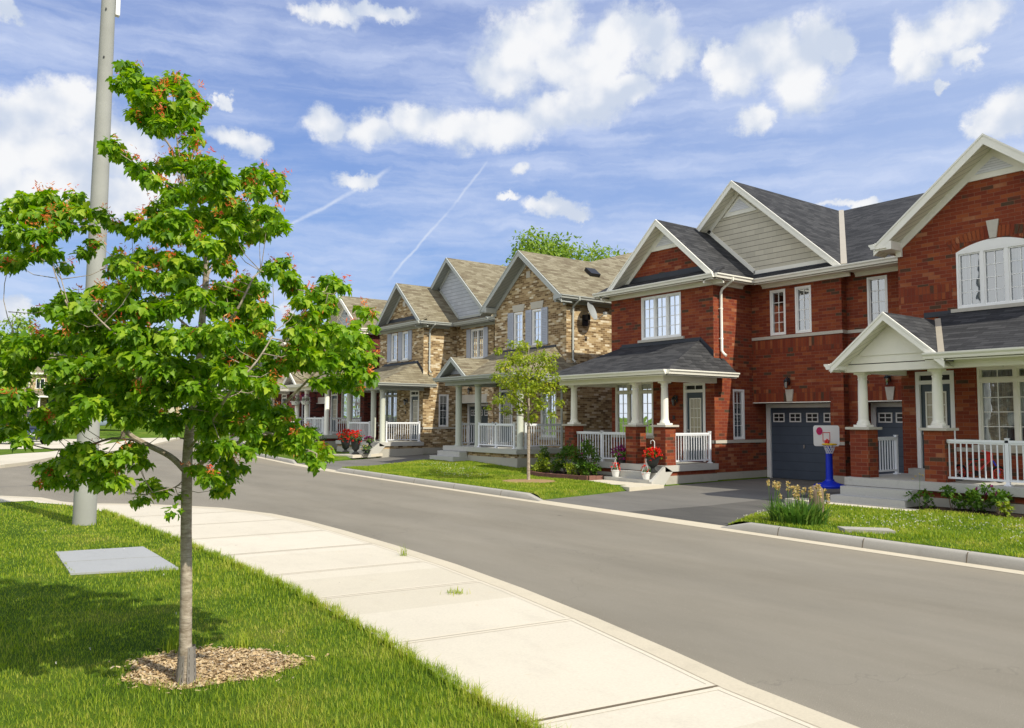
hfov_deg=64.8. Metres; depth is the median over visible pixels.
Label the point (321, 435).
shrub
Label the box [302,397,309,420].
window
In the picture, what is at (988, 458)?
child bicycle
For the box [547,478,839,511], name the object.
driveway
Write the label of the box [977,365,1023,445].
window
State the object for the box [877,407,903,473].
garage door
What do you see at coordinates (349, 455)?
front path
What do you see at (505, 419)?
entry door
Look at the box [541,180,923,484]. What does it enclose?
brick house
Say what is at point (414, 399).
entry door
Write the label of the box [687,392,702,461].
entry door
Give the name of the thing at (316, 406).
brick house
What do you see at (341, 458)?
front lawn
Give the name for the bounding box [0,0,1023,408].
sky
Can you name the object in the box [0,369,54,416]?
leafy tree
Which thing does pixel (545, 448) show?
shrub
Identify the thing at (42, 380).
window
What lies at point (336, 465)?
driveway
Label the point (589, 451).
shrub
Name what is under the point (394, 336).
window
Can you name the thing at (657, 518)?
gutter strip
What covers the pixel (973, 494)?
shrub
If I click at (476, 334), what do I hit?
window
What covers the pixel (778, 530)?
kerb joint
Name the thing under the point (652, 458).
flower urn
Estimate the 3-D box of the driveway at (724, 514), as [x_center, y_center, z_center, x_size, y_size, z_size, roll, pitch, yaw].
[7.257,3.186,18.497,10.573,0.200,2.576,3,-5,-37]
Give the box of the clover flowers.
[433,461,1022,544]
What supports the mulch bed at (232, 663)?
on the lawn at (87, 657)
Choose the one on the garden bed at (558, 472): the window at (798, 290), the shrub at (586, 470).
the shrub at (586, 470)
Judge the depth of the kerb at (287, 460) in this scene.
35.90 m
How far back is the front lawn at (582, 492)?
22.27 m
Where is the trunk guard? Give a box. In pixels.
[175,644,196,684]
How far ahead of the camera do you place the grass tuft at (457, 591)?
8.20 m
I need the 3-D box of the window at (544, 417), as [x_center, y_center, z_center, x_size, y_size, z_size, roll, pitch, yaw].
[1.393,1.876,30.025,0.110,1.700,0.900,3,-5,-37]
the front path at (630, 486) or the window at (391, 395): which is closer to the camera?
the front path at (630, 486)
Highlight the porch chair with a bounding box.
[379,421,395,440]
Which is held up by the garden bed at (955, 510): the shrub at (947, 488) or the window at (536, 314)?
the shrub at (947, 488)
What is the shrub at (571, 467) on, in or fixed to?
on the garden bed at (558, 472)
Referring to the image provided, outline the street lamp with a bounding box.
[72,0,119,525]
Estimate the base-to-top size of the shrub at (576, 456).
0.970 m
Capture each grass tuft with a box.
[150,626,209,654]
[226,623,259,649]
[394,545,406,555]
[440,585,462,595]
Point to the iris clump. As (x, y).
(801, 512)
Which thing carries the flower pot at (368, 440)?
on the brick house at (426, 333)
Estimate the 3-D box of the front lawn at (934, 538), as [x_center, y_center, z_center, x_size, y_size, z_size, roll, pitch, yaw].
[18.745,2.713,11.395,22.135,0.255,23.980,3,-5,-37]
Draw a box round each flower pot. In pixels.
[360,444,370,453]
[364,436,373,446]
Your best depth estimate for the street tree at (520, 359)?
22.91 m
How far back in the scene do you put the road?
9.16 m
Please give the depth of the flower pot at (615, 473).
23.20 m
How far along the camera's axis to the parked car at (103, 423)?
79.00 m
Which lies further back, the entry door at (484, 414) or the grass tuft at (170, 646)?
the entry door at (484, 414)
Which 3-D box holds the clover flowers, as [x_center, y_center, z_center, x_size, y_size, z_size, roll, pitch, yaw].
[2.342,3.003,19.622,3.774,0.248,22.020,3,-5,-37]
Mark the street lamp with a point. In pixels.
(84, 507)
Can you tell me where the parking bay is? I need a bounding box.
[0,439,109,448]
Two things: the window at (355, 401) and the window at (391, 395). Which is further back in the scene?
the window at (355, 401)
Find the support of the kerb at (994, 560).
on the road
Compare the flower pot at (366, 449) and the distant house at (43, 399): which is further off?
the distant house at (43, 399)
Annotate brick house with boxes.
[221,332,324,445]
[280,296,386,448]
[330,258,506,457]
[430,250,631,467]
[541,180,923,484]
[824,133,1023,513]
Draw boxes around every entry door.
[332,396,336,430]
[411,396,417,440]
[470,406,487,444]
[501,392,510,441]
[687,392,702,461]
[921,384,950,467]
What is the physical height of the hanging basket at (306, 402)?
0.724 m
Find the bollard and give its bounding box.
[809,485,823,511]
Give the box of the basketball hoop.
[813,425,843,488]
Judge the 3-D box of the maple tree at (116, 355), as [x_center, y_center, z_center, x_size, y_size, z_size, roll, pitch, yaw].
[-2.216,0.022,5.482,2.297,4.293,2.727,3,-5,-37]
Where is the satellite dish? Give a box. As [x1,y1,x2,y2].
[582,302,606,325]
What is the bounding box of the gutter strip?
[211,440,1023,574]
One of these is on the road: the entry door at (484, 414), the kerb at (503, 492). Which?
the kerb at (503, 492)
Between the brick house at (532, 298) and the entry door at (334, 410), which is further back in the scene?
the entry door at (334, 410)
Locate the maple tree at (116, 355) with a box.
[0,59,383,684]
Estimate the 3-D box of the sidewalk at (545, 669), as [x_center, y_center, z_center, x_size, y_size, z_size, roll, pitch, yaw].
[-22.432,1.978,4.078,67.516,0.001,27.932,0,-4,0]
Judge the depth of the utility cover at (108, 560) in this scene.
9.86 m
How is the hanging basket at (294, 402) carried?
hanging from the brick house at (333, 421)
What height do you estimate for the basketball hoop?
1.656 m
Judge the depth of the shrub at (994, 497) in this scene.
15.08 m
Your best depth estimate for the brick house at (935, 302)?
18.00 m
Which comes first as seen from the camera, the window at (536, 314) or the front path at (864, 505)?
the front path at (864, 505)
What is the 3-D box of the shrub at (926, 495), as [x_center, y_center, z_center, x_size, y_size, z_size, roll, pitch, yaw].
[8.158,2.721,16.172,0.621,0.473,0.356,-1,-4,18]
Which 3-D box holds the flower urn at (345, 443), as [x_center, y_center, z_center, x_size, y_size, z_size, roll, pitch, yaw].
[-7.675,3.516,37.229,0.777,1.108,0.860,0,-4,2]
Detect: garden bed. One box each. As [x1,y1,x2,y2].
[536,470,611,475]
[907,506,1023,518]
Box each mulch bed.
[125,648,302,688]
[502,479,554,482]
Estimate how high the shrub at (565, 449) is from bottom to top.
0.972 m
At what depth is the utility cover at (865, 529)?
12.59 m
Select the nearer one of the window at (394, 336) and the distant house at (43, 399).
the window at (394, 336)
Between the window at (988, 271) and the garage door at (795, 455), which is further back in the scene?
the garage door at (795, 455)
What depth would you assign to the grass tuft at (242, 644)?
6.19 m
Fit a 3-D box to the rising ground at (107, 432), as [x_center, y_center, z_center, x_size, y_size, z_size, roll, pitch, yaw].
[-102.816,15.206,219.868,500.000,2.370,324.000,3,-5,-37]
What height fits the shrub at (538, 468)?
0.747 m
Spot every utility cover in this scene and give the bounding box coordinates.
[55,546,177,574]
[837,526,895,533]
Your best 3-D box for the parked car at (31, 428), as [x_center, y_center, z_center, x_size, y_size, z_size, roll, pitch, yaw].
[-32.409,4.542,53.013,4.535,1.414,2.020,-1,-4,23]
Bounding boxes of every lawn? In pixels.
[0,438,124,454]
[0,501,527,727]
[263,449,378,462]
[350,460,773,499]
[726,505,1023,557]
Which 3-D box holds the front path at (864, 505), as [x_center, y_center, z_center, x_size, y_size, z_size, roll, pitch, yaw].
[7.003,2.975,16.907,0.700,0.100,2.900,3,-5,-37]
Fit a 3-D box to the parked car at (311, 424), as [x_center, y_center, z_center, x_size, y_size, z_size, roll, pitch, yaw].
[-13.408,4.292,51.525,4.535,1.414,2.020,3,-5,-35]
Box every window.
[36,378,44,388]
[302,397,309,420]
[341,392,359,420]
[385,390,396,424]
[391,333,396,360]
[402,331,407,359]
[439,394,448,426]
[471,328,482,358]
[514,312,522,346]
[532,309,540,344]
[541,391,555,437]
[615,382,652,435]
[641,292,680,339]
[733,389,744,439]
[795,285,811,332]
[867,275,887,324]
[956,237,1023,308]
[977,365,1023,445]
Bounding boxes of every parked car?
[8,423,42,443]
[100,415,110,425]
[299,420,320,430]
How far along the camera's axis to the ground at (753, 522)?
15.36 m
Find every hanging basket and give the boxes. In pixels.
[290,394,300,405]
[299,394,311,405]
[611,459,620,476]
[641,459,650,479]
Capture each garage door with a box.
[771,407,830,480]
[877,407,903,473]
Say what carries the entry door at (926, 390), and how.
in the brick house at (935, 302)
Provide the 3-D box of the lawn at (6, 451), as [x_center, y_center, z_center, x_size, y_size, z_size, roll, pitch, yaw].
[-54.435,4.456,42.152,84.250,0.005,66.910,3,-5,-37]
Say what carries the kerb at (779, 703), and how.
on the road
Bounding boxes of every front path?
[328,453,382,457]
[588,480,663,490]
[785,497,922,510]
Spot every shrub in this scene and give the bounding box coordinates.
[311,425,327,444]
[531,451,550,471]
[536,445,552,468]
[543,457,561,472]
[551,443,575,472]
[563,462,583,474]
[566,444,597,473]
[574,438,601,474]
[583,461,599,475]
[904,488,935,507]
[937,484,966,509]
[962,487,993,511]
[979,482,1013,513]
[996,501,1014,515]
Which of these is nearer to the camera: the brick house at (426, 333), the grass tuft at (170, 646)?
the grass tuft at (170, 646)
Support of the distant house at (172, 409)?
on the rising ground at (107, 432)
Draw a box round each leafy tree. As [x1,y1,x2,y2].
[0,309,56,374]
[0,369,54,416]
[502,226,626,265]
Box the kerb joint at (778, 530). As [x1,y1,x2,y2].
[266,455,970,562]
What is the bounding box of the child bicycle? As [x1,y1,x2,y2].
[956,450,1005,482]
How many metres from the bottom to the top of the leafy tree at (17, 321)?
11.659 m
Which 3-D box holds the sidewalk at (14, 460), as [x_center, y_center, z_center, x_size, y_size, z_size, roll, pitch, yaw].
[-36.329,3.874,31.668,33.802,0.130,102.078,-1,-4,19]
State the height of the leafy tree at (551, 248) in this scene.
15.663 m
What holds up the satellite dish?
attached to the brick house at (532, 298)
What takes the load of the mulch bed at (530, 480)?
on the front lawn at (582, 492)
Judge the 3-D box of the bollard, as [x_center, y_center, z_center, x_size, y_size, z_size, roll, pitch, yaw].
[5.796,2.588,15.374,0.270,0.560,0.266,3,-5,-37]
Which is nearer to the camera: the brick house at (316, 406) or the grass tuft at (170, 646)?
the grass tuft at (170, 646)
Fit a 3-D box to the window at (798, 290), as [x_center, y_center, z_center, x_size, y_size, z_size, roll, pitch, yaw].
[8.832,-1.541,23.921,0.710,1.680,1.030,3,-5,-37]
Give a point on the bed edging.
(577, 477)
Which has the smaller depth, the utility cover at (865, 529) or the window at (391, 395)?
the utility cover at (865, 529)
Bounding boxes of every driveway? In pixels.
[299,453,436,469]
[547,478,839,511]
[632,492,839,525]
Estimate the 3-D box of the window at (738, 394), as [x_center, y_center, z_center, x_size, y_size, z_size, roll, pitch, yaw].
[6.680,1.598,24.791,1.040,1.820,0.710,3,-5,-37]
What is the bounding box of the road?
[0,438,1023,727]
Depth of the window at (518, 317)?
31.80 m
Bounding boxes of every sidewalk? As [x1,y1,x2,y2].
[0,438,180,467]
[0,497,808,727]
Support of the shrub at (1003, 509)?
on the garden bed at (955, 510)
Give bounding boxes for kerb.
[1,496,859,727]
[256,453,296,463]
[336,468,542,500]
[721,522,1023,570]
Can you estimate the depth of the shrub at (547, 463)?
24.86 m
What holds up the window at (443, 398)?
in the brick house at (426, 333)
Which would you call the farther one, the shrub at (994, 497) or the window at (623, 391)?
the window at (623, 391)
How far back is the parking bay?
52.22 m
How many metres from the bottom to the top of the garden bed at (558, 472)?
0.001 m
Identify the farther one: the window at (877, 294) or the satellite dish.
the satellite dish
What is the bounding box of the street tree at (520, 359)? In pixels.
[483,339,567,479]
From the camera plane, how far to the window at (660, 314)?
25.77 m
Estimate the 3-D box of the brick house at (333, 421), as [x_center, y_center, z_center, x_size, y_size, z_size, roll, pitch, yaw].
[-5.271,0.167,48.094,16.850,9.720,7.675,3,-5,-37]
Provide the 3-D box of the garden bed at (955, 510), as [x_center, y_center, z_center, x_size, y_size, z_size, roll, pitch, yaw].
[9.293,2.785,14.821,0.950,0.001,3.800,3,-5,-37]
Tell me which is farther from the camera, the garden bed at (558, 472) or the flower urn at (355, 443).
the flower urn at (355, 443)
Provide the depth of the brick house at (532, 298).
30.32 m
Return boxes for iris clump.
[759,480,838,525]
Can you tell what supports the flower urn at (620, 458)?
on the brick house at (729, 331)
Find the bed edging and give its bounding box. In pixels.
[530,470,602,479]
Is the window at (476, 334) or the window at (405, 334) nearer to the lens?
the window at (476, 334)
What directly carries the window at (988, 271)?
in the brick house at (935, 302)
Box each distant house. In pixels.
[0,353,65,410]
[135,376,180,414]
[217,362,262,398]
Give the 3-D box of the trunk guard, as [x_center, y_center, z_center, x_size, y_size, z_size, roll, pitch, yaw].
[-2.179,2.010,5.408,0.132,0.240,0.131,3,-5,-37]
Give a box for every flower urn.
[337,428,352,451]
[346,430,364,453]
[610,444,625,467]
[642,447,662,472]
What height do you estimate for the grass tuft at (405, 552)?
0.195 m
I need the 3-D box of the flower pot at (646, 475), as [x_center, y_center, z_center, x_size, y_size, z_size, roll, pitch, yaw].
[3.674,2.898,22.279,0.314,0.566,0.291,-2,-4,24]
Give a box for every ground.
[63,425,229,438]
[282,457,1005,555]

